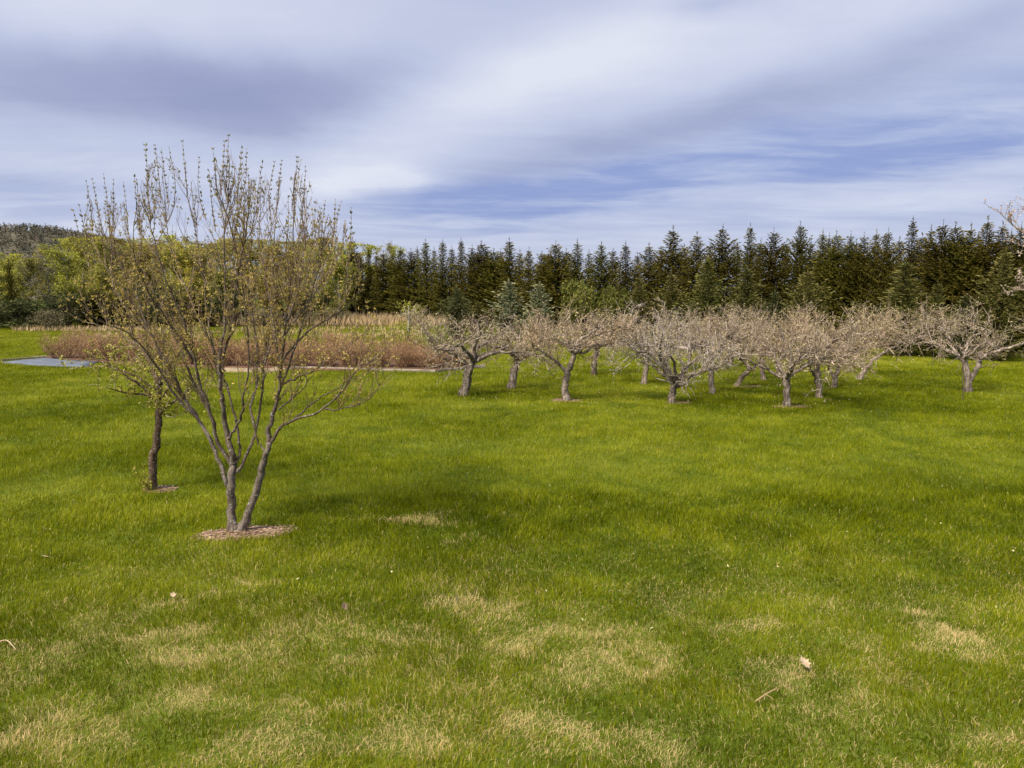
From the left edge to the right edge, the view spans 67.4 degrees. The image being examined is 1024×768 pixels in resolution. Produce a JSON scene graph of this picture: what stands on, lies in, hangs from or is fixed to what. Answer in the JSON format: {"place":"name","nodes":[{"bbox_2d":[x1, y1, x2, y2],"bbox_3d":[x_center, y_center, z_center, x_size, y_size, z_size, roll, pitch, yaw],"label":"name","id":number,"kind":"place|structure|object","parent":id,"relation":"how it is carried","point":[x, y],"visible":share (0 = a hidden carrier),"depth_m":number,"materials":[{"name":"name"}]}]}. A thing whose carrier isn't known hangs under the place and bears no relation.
{"place":"outdoors","nodes":[
{"label":"outdoors","id":0,"kind":"place"},
{"bbox_2d":[0,231,373,298],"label":"hill","id":1,"kind":"structure","parent":0,"point":[15,248],"depth_m":464.55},
{"bbox_2d":[0,222,199,293],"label":"forest","id":2,"kind":"object","parent":1,"relation":"on","point":[36,229],"visible":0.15,"depth_m":474.14,"materials":[{"name":"plant"}]},
{"bbox_2d":[11,309,470,338],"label":"dry grass","id":3,"kind":"structure","parent":0,"point":[385,319],"depth_m":56.94,"materials":[{"name":"plant"}]},
{"bbox_2d":[0,296,1023,767],"bbox_3d":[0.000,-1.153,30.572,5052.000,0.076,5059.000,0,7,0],"label":"ground","id":4,"kind":"structure","parent":0,"point":[232,700],"depth_m":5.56,"materials":[{"name":"plant"}]},
{"bbox_2d":[0,297,40,328],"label":"shrub","id":5,"kind":"object","parent":4,"relation":"on","point":[16,318],"visible":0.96,"depth_m":52.38,"materials":[{"name":"plant"}]},
{"bbox_2d":[12,253,45,308],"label":"woodland tree","id":6,"kind":"object","parent":4,"relation":"on","point":[30,269],"visible":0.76,"depth_m":58.95,"materials":[{"name":"green plant"}]},
{"bbox_2d":[21,308,68,329],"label":"shrub","id":7,"kind":"object","parent":4,"relation":"on","point":[45,321],"visible":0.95,"depth_m":51.32,"materials":[{"name":"plant"}]},
{"bbox_2d":[35,242,61,303],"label":"woodland tree","id":8,"kind":"object","parent":4,"relation":"on","point":[44,256],"visible":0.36,"depth_m":66.52,"materials":[{"name":"green plant"}]},
{"bbox_2d":[5,358,98,367],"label":"pond","id":9,"kind":"structure","parent":4,"relation":"on","point":[46,361],"depth_m":26.68,"materials":[{"name":"liquid"}]},
{"bbox_2d":[39,245,90,324],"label":"woodland tree","id":10,"kind":"object","parent":4,"relation":"on","point":[69,261],"visible":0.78,"depth_m":59.87,"materials":[{"name":"green plant"}]},
{"bbox_2d":[39,292,101,326],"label":"shrub","id":11,"kind":"object","parent":4,"relation":"on","point":[63,312],"visible":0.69,"depth_m":53.48,"materials":[{"name":"plant"}]},
{"bbox_2d":[66,232,97,297],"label":"woodland tree","id":12,"kind":"object","parent":4,"relation":"on","point":[78,248],"visible":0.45,"depth_m":65.92,"materials":[{"name":"green plant"}]},
{"bbox_2d":[67,287,120,327],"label":"shrub","id":13,"kind":"object","parent":4,"relation":"on","point":[95,306],"visible":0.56,"depth_m":54.48,"materials":[{"name":"green plant"}]},
{"bbox_2d":[78,238,116,303],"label":"woodland tree","id":14,"kind":"object","parent":4,"relation":"on","point":[101,280],"visible":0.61,"depth_m":59.98,"materials":[{"name":"green plant"}]},
{"bbox_2d":[98,244,137,310],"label":"woodland tree","id":15,"kind":"object","parent":4,"relation":"on","point":[121,263],"visible":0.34,"depth_m":60.48,"materials":[{"name":"green plant"}]},
{"bbox_2d":[120,245,157,307],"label":"woodland tree","id":16,"kind":"object","parent":4,"relation":"on","point":[142,261],"visible":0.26,"depth_m":59.14,"materials":[{"name":"green plant"}]},
{"bbox_2d":[56,317,230,489],"bbox_3d":[-4.447,0.228,9.387,2.336,2.259,1.513,3,7,22],"label":"tree","id":17,"kind":"object","parent":4,"relation":"on","point":[152,481],"visible":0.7,"depth_m":9.34,"materials":[{"name":"green plant"}]},
{"bbox_2d":[130,282,186,327],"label":"shrub","id":18,"kind":"object","parent":4,"relation":"on","point":[151,310],"visible":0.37,"depth_m":55.21,"materials":[{"name":"plant"}]},
{"bbox_2d":[151,242,194,313],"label":"woodland tree","id":19,"kind":"object","parent":4,"relation":"on","point":[168,254],"visible":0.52,"depth_m":59.03,"materials":[{"name":"green plant"}]},
{"bbox_2d":[170,240,212,307],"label":"woodland tree","id":20,"kind":"object","parent":4,"relation":"on","point":[189,262],"visible":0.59,"depth_m":58.98,"materials":[{"name":"green plant"}]},
{"bbox_2d":[167,291,219,326],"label":"shrub","id":21,"kind":"object","parent":4,"relation":"on","point":[193,299],"visible":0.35,"depth_m":56.47,"materials":[{"name":"green plant"}]},
{"bbox_2d":[194,244,241,322],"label":"woodland tree","id":22,"kind":"object","parent":4,"relation":"on","point":[218,280],"visible":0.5,"depth_m":59.26,"materials":[{"name":"green plant"}]},
{"bbox_2d":[58,134,403,531],"bbox_3d":[-2.861,-0.442,7.552,3.761,4.090,2.883,0,7,0],"label":"multi stem tree","id":23,"kind":"object","parent":4,"relation":"on","point":[170,379],"visible":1,"depth_m":7.47,"materials":[{"name":"brown plant"}]},
{"bbox_2d":[206,291,258,325],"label":"shrub","id":24,"kind":"object","parent":4,"relation":"on","point":[218,308],"visible":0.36,"depth_m":57.06,"materials":[{"name":"plant"}]},
{"bbox_2d":[218,242,266,306],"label":"woodland tree","id":25,"kind":"object","parent":4,"relation":"on","point":[253,257],"visible":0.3,"depth_m":60.71,"materials":[{"name":"green plant"}]},
{"bbox_2d":[191,524,299,541],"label":"mulch","id":26,"kind":"object","parent":4,"relation":"on","point":[252,529],"visible":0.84,"depth_m":7.68,"materials":[{"name":"brown wood"}]},
{"bbox_2d":[46,349,476,370],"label":"soil","id":27,"kind":"structure","parent":4,"relation":"on","point":[312,364],"depth_m":25.41,"materials":[{"name":"soil"}]},
{"bbox_2d":[36,328,94,358],"bbox_3d":[-16.478,-1.543,28.408,2.219,1.269,2.037,1,7,10],"label":"twiggy bush","id":28,"kind":"object","parent":27,"relation":"on","point":[58,346],"visible":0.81,"depth_m":28.19,"materials":[{"name":"plant"}]},
{"bbox_2d":[85,331,141,360],"bbox_3d":[-14.097,-1.421,27.376,2.074,1.266,1.890,-3,7,-26],"label":"twiggy bush","id":29,"kind":"object","parent":27,"relation":"on","point":[100,346],"visible":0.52,"depth_m":27.04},
{"bbox_2d":[215,332,273,365],"bbox_3d":[-8.660,-1.190,25.453,1.797,1.261,1.904,4,8,32],"label":"twiggy bush","id":30,"kind":"object","parent":27,"relation":"on","point":[244,354],"visible":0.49,"depth_m":25.26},
{"bbox_2d":[326,331,377,366],"bbox_3d":[-5.316,-1.185,25.218,1.926,1.295,2.174,-2,7,-19],"label":"twiggy bush","id":31,"kind":"object","parent":27,"relation":"on","point":[351,356],"visible":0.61,"depth_m":24.89,"materials":[{"name":"plant"}]},
{"bbox_2d":[385,339,424,367],"bbox_3d":[-3.543,-1.000,24.898,1.418,0.995,1.502,0,7,-1],"label":"twiggy bush","id":32,"kind":"object","parent":27,"relation":"on","point":[405,359],"visible":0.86,"depth_m":24.75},
{"bbox_2d":[254,248,282,307],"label":"woodland tree","id":33,"kind":"object","parent":4,"relation":"on","point":[263,278],"visible":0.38,"depth_m":60.44,"materials":[{"name":"green plant"}]},
{"bbox_2d":[300,244,332,315],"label":"woodland tree","id":34,"kind":"object","parent":4,"relation":"on","point":[325,289],"visible":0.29,"depth_m":58.39,"materials":[{"name":"green plant"}]},
{"bbox_2d":[323,254,352,317],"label":"woodland tree","id":35,"kind":"object","parent":4,"relation":"on","point":[339,271],"visible":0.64,"depth_m":59.31,"materials":[{"name":"green plant"}]},
{"bbox_2d":[326,241,359,308],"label":"woodland tree","id":36,"kind":"object","parent":4,"relation":"on","point":[349,267],"visible":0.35,"depth_m":67.59,"materials":[{"name":"green plant"}]},
{"bbox_2d":[342,241,373,314],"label":"spruce tree","id":37,"kind":"object","parent":4,"relation":"on","point":[351,309],"visible":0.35,"depth_m":71.36,"materials":[{"name":"green plant"}]},
{"bbox_2d":[358,251,381,316],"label":"spruce tree","id":38,"kind":"object","parent":4,"relation":"on","point":[367,290],"visible":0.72,"depth_m":69.29,"materials":[{"name":"green plant"}]},
{"bbox_2d":[363,251,395,316],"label":"spruce tree","id":39,"kind":"object","parent":4,"relation":"on","point":[382,272],"visible":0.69,"depth_m":67.31,"materials":[{"name":"green plant"}]},
{"bbox_2d":[379,247,415,315],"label":"spruce tree","id":40,"kind":"object","parent":4,"relation":"on","point":[394,281],"visible":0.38,"depth_m":65.16,"materials":[{"name":"green plant"}]},
{"bbox_2d":[386,251,431,316],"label":"spruce tree","id":41,"kind":"object","parent":4,"relation":"on","point":[409,265],"visible":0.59,"depth_m":63.94,"materials":[{"name":"green plant"}]},
{"bbox_2d":[406,239,440,319],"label":"spruce tree","id":42,"kind":"object","parent":4,"relation":"on","point":[425,276],"visible":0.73,"depth_m":62.37,"materials":[{"name":"green plant"}]},
{"bbox_2d":[420,240,455,320],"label":"spruce tree","id":43,"kind":"object","parent":4,"relation":"on","point":[443,288],"visible":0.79,"depth_m":60.59,"materials":[{"name":"green plant"}]},
{"bbox_2d":[433,286,474,339],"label":"young spruce","id":44,"kind":"object","parent":4,"relation":"on","point":[456,308],"visible":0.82,"depth_m":39.30,"materials":[{"name":"green plant"}]},
{"bbox_2d":[446,241,470,312],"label":"spruce tree","id":45,"kind":"object","parent":4,"relation":"on","point":[458,262],"visible":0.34,"depth_m":58.76,"materials":[{"name":"green plant"}]},
{"bbox_2d":[452,241,502,325],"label":"spruce tree","id":46,"kind":"object","parent":4,"relation":"on","point":[481,257],"visible":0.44,"depth_m":56.76,"materials":[{"name":"green plant"}]},
{"bbox_2d":[391,303,565,396],"bbox_3d":[-1.008,-0.812,18.061,3.614,2.356,3.307,7,9,44],"label":"apple tree","id":47,"kind":"object","parent":4,"relation":"on","point":[473,357],"visible":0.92,"depth_m":18.05,"materials":[{"name":"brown plant"}]},
{"bbox_2d":[466,249,518,326],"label":"spruce tree","id":48,"kind":"object","parent":4,"relation":"on","point":[492,268],"visible":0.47,"depth_m":55.75,"materials":[{"name":"green plant"}]},
{"bbox_2d":[481,278,527,340],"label":"young spruce","id":49,"kind":"object","parent":4,"relation":"on","point":[511,306],"visible":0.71,"depth_m":39.46,"materials":[{"name":"green plant"}]},
{"bbox_2d":[484,237,524,325],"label":"spruce tree","id":50,"kind":"object","parent":4,"relation":"on","point":[509,263],"visible":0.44,"depth_m":54.50,"materials":[{"name":"green plant"}]},
{"bbox_2d":[456,302,572,389],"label":"apple tree","id":51,"kind":"object","parent":4,"relation":"on","point":[512,382],"visible":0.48,"depth_m":19.37,"materials":[{"name":"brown plant"}]},
{"bbox_2d":[515,251,536,327],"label":"spruce tree","id":52,"kind":"object","parent":4,"relation":"on","point":[527,263],"visible":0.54,"depth_m":53.01,"materials":[{"name":"green plant"}]},
{"bbox_2d":[517,251,557,325],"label":"spruce tree","id":53,"kind":"object","parent":4,"relation":"on","point":[540,274],"visible":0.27,"depth_m":52.01,"materials":[{"name":"green plant"}]},
{"bbox_2d":[520,281,559,340],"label":"young spruce","id":54,"kind":"object","parent":4,"relation":"on","point":[536,300],"visible":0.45,"depth_m":37.73,"materials":[{"name":"green plant"}]},
{"bbox_2d":[526,240,578,329],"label":"spruce tree","id":55,"kind":"object","parent":4,"relation":"on","point":[554,271],"visible":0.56,"depth_m":50.83,"materials":[{"name":"green plant"}]},
{"bbox_2d":[552,238,596,330],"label":"spruce tree","id":56,"kind":"object","parent":4,"relation":"on","point":[576,266],"visible":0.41,"depth_m":49.47,"materials":[{"name":"green plant"}]},
{"bbox_2d":[507,294,659,400],"bbox_3d":[1.532,-0.772,17.212,3.352,2.460,2.724,-2,7,-16],"label":"apple tree","id":57,"kind":"object","parent":4,"relation":"on","point":[572,347],"visible":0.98,"depth_m":17.05,"materials":[{"name":"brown plant"}]},
{"bbox_2d":[558,276,610,339],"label":"pine tree","id":58,"kind":"object","parent":4,"relation":"on","point":[582,287],"visible":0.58,"depth_m":35.89,"materials":[{"name":"plant"}]},
{"bbox_2d":[578,241,624,327],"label":"spruce tree","id":59,"kind":"object","parent":4,"relation":"on","point":[599,273],"visible":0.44,"depth_m":47.83,"materials":[{"name":"green plant"}]},
{"bbox_2d":[555,309,649,374],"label":"apple tree","id":60,"kind":"object","parent":4,"relation":"on","point":[594,356],"visible":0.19,"depth_m":22.89,"materials":[{"name":"brown plant"}]},
{"bbox_2d":[595,284,632,346],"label":"pine tree","id":61,"kind":"object","parent":4,"relation":"on","point":[613,300],"visible":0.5,"depth_m":35.29,"materials":[{"name":"plant"}]},
{"bbox_2d":[606,241,641,323],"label":"spruce tree","id":62,"kind":"object","parent":4,"relation":"on","point":[625,275],"visible":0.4,"depth_m":46.45,"materials":[{"name":"green plant"}]},
{"bbox_2d":[617,274,656,346],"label":"young spruce","id":63,"kind":"object","parent":4,"relation":"on","point":[639,298],"visible":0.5,"depth_m":34.80,"materials":[{"name":"green plant"}]},
{"bbox_2d":[620,243,663,334],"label":"spruce tree","id":64,"kind":"object","parent":4,"relation":"on","point":[648,281],"visible":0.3,"depth_m":45.07,"materials":[{"name":"green plant"}]},
{"bbox_2d":[587,295,712,383],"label":"apple tree","id":65,"kind":"object","parent":4,"relation":"on","point":[644,376],"visible":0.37,"depth_m":20.48,"materials":[{"name":"beige plant"}]},
{"bbox_2d":[650,271,689,346],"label":"young spruce","id":66,"kind":"object","parent":4,"relation":"on","point":[672,297],"visible":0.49,"depth_m":33.85,"materials":[{"name":"green plant"}]},
{"bbox_2d":[640,226,701,331],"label":"spruce tree","id":67,"kind":"object","parent":4,"relation":"on","point":[677,263],"visible":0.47,"depth_m":43.71,"materials":[{"name":"green plant"}]},
{"bbox_2d":[600,294,756,402],"bbox_3d":[3.629,-0.722,16.675,3.480,2.479,3.049,0,7,0],"label":"apple tree","id":68,"kind":"object","parent":4,"relation":"on","point":[675,380],"visible":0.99,"depth_m":16.78,"materials":[{"name":"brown plant"}]},
{"bbox_2d":[669,231,714,330],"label":"spruce tree","id":69,"kind":"object","parent":4,"relation":"on","point":[695,266],"visible":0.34,"depth_m":42.48,"materials":[{"name":"green plant"}]},
{"bbox_2d":[672,256,735,328],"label":"young spruce","id":70,"kind":"object","parent":4,"relation":"on","point":[704,297],"visible":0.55,"depth_m":32.83,"materials":[{"name":"green plant"}]},
{"bbox_2d":[644,292,782,393],"bbox_3d":[4.668,-0.927,18.343,3.169,2.512,2.998,0,7,0],"label":"apple tree","id":71,"kind":"object","parent":4,"relation":"on","point":[695,334],"visible":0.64,"depth_m":18.11,"materials":[{"name":"beige plant"}]},
{"bbox_2d":[694,223,743,325],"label":"spruce tree","id":72,"kind":"object","parent":4,"relation":"on","point":[723,268],"visible":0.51,"depth_m":41.15,"materials":[{"name":"green plant"}]},
{"bbox_2d":[685,301,799,386],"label":"apple tree","id":73,"kind":"object","parent":4,"relation":"on","point":[742,376],"visible":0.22,"depth_m":19.93,"materials":[{"name":"beige plant"}]},
{"bbox_2d":[714,264,776,332],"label":"young spruce","id":74,"kind":"object","parent":4,"relation":"on","point":[739,296],"visible":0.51,"depth_m":32.22,"materials":[{"name":"green plant"}]},
{"bbox_2d":[728,223,764,319],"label":"spruce tree","id":75,"kind":"object","parent":4,"relation":"on","point":[752,251],"visible":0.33,"depth_m":39.99,"materials":[{"name":"green plant"}]},
{"bbox_2d":[744,232,793,326],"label":"spruce tree","id":76,"kind":"object","parent":4,"relation":"on","point":[770,286],"visible":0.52,"depth_m":38.97,"materials":[{"name":"green plant"}]},
{"bbox_2d":[751,289,791,344],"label":"young spruce","id":77,"kind":"object","parent":4,"relation":"on","point":[775,298],"visible":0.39,"depth_m":31.71,"materials":[{"name":"green plant"}]},
{"bbox_2d":[718,294,827,379],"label":"apple tree","id":78,"kind":"object","parent":4,"relation":"on","point":[763,374],"visible":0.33,"depth_m":21.49,"materials":[{"name":"beige plant"}]},
{"bbox_2d":[771,221,819,338],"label":"spruce tree","id":79,"kind":"object","parent":4,"relation":"on","point":[798,253],"visible":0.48,"depth_m":37.94,"materials":[{"name":"green plant"}]},
{"bbox_2d":[719,298,902,406],"bbox_3d":[6.186,-0.630,16.247,3.221,2.403,3.310,0,7,0],"label":"apple tree","id":80,"kind":"object","parent":4,"relation":"on","point":[788,374],"visible":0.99,"depth_m":15.96,"materials":[{"name":"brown plant"}]},
{"bbox_2d":[780,268,842,351],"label":"young spruce","id":81,"kind":"object","parent":4,"relation":"on","point":[807,291],"visible":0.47,"depth_m":30.93,"materials":[{"name":"green plant"}]},
{"bbox_2d":[793,232,837,336],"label":"spruce tree","id":82,"kind":"object","parent":4,"relation":"on","point":[822,246],"visible":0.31,"depth_m":37.05,"materials":[{"name":"green plant"}]},
{"bbox_2d":[744,305,896,397],"bbox_3d":[7.065,-0.725,17.705,3.227,2.296,2.945,5,8,36],"label":"apple tree","id":83,"kind":"object","parent":4,"relation":"on","point":[817,382],"visible":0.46,"depth_m":17.39,"materials":[{"name":"beige plant"}]},
{"bbox_2d":[800,231,862,343],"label":"spruce tree","id":84,"kind":"object","parent":4,"relation":"on","point":[831,271],"visible":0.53,"depth_m":36.53,"materials":[{"name":"green plant"}]},
{"bbox_2d":[768,297,918,387],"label":"apple tree","id":85,"kind":"object","parent":4,"relation":"on","point":[834,380],"visible":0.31,"depth_m":19.35,"materials":[{"name":"beige plant"}]},
{"bbox_2d":[820,234,868,342],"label":"spruce tree","id":86,"kind":"object","parent":4,"relation":"on","point":[849,249],"visible":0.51,"depth_m":36.07,"materials":[{"name":"green plant"}]},
{"bbox_2d":[835,232,883,344],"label":"spruce tree","id":87,"kind":"object","parent":4,"relation":"on","point":[854,267],"visible":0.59,"depth_m":35.57,"materials":[{"name":"green plant"}]},
{"bbox_2d":[845,229,892,344],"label":"spruce tree","id":88,"kind":"object","parent":4,"relation":"on","point":[876,238],"visible":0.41,"depth_m":35.13,"materials":[{"name":"green plant"}]},
{"bbox_2d":[859,227,910,345],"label":"spruce tree","id":89,"kind":"object","parent":4,"relation":"on","point":[887,267],"visible":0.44,"depth_m":34.73,"materials":[{"name":"green plant"}]},
{"bbox_2d":[838,292,971,379],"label":"apple tree","id":90,"kind":"object","parent":4,"relation":"on","point":[863,372],"visible":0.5,"depth_m":21.70,"materials":[{"name":"beige plant"}]},
{"bbox_2d":[891,217,925,342],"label":"spruce tree","id":91,"kind":"object","parent":4,"relation":"on","point":[912,251],"visible":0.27,"depth_m":33.92,"materials":[{"name":"green plant"}]},
{"bbox_2d":[867,259,951,355],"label":"young spruce","id":92,"kind":"object","parent":4,"relation":"on","point":[904,302],"visible":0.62,"depth_m":29.41,"materials":[{"name":"green plant"}]},
{"bbox_2d":[899,224,949,347],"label":"spruce tree","id":93,"kind":"object","parent":4,"relation":"on","point":[929,278],"visible":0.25,"depth_m":33.36,"materials":[{"name":"green plant"}]},
{"bbox_2d":[912,280,956,357],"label":"young spruce","id":94,"kind":"object","parent":4,"relation":"on","point":[929,351],"visible":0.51,"depth_m":29.01,"materials":[{"name":"green plant"}]},
{"bbox_2d":[909,220,966,347],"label":"spruce tree","id":95,"kind":"object","parent":4,"relation":"on","point":[941,238],"visible":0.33,"depth_m":32.89,"materials":[{"name":"green plant"}]},
{"bbox_2d":[916,221,986,341],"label":"spruce tree","id":96,"kind":"object","parent":4,"relation":"on","point":[956,248],"visible":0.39,"depth_m":32.50,"materials":[{"name":"green plant"}]},
{"bbox_2d":[885,293,1023,391],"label":"apple tree","id":97,"kind":"object","parent":4,"relation":"on","point":[963,356],"visible":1,"depth_m":18.86,"materials":[{"name":"beige plant"}]},
{"bbox_2d":[929,293,989,359],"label":"young spruce","id":98,"kind":"object","parent":4,"relation":"on","point":[965,299],"visible":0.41,"depth_m":28.27,"materials":[{"name":"green plant"}]},
{"bbox_2d":[945,222,997,339],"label":"spruce tree","id":99,"kind":"object","parent":4,"relation":"on","point":[970,232],"visible":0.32,"depth_m":32.11,"materials":[{"name":"green plant"}]},
{"bbox_2d":[942,215,1014,351],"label":"spruce tree","id":100,"kind":"object","parent":4,"relation":"on","point":[985,248],"visible":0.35,"depth_m":31.73,"materials":[{"name":"green plant"}]},
{"bbox_2d":[962,222,1022,351],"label":"spruce tree","id":101,"kind":"object","parent":4,"relation":"on","point":[1001,243],"visible":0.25,"depth_m":31.30,"materials":[{"name":"green plant"}]},
{"bbox_2d":[969,247,1023,360],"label":"young spruce","id":102,"kind":"object","parent":4,"relation":"on","point":[1006,300],"visible":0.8,"depth_m":27.56,"materials":[{"name":"green plant"}]},
{"bbox_2d":[983,188,1023,295],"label":"blossom tree","id":103,"kind":"object","parent":4,"relation":"on","point":[1012,241],"visible":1,"depth_m":15.11,"materials":[{"name":"beige plant"}]},
{"bbox_2d":[984,224,1023,352],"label":"spruce tree","id":104,"kind":"object","parent":4,"relation":"on","point":[1019,259],"visible":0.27,"depth_m":30.82,"materials":[{"name":"green plant"}]},
{"bbox_2d":[0,0,1023,293],"label":"sky","id":105,"kind":"structure","parent":0,"point":[535,124],"materials":[{"name":"blue"}]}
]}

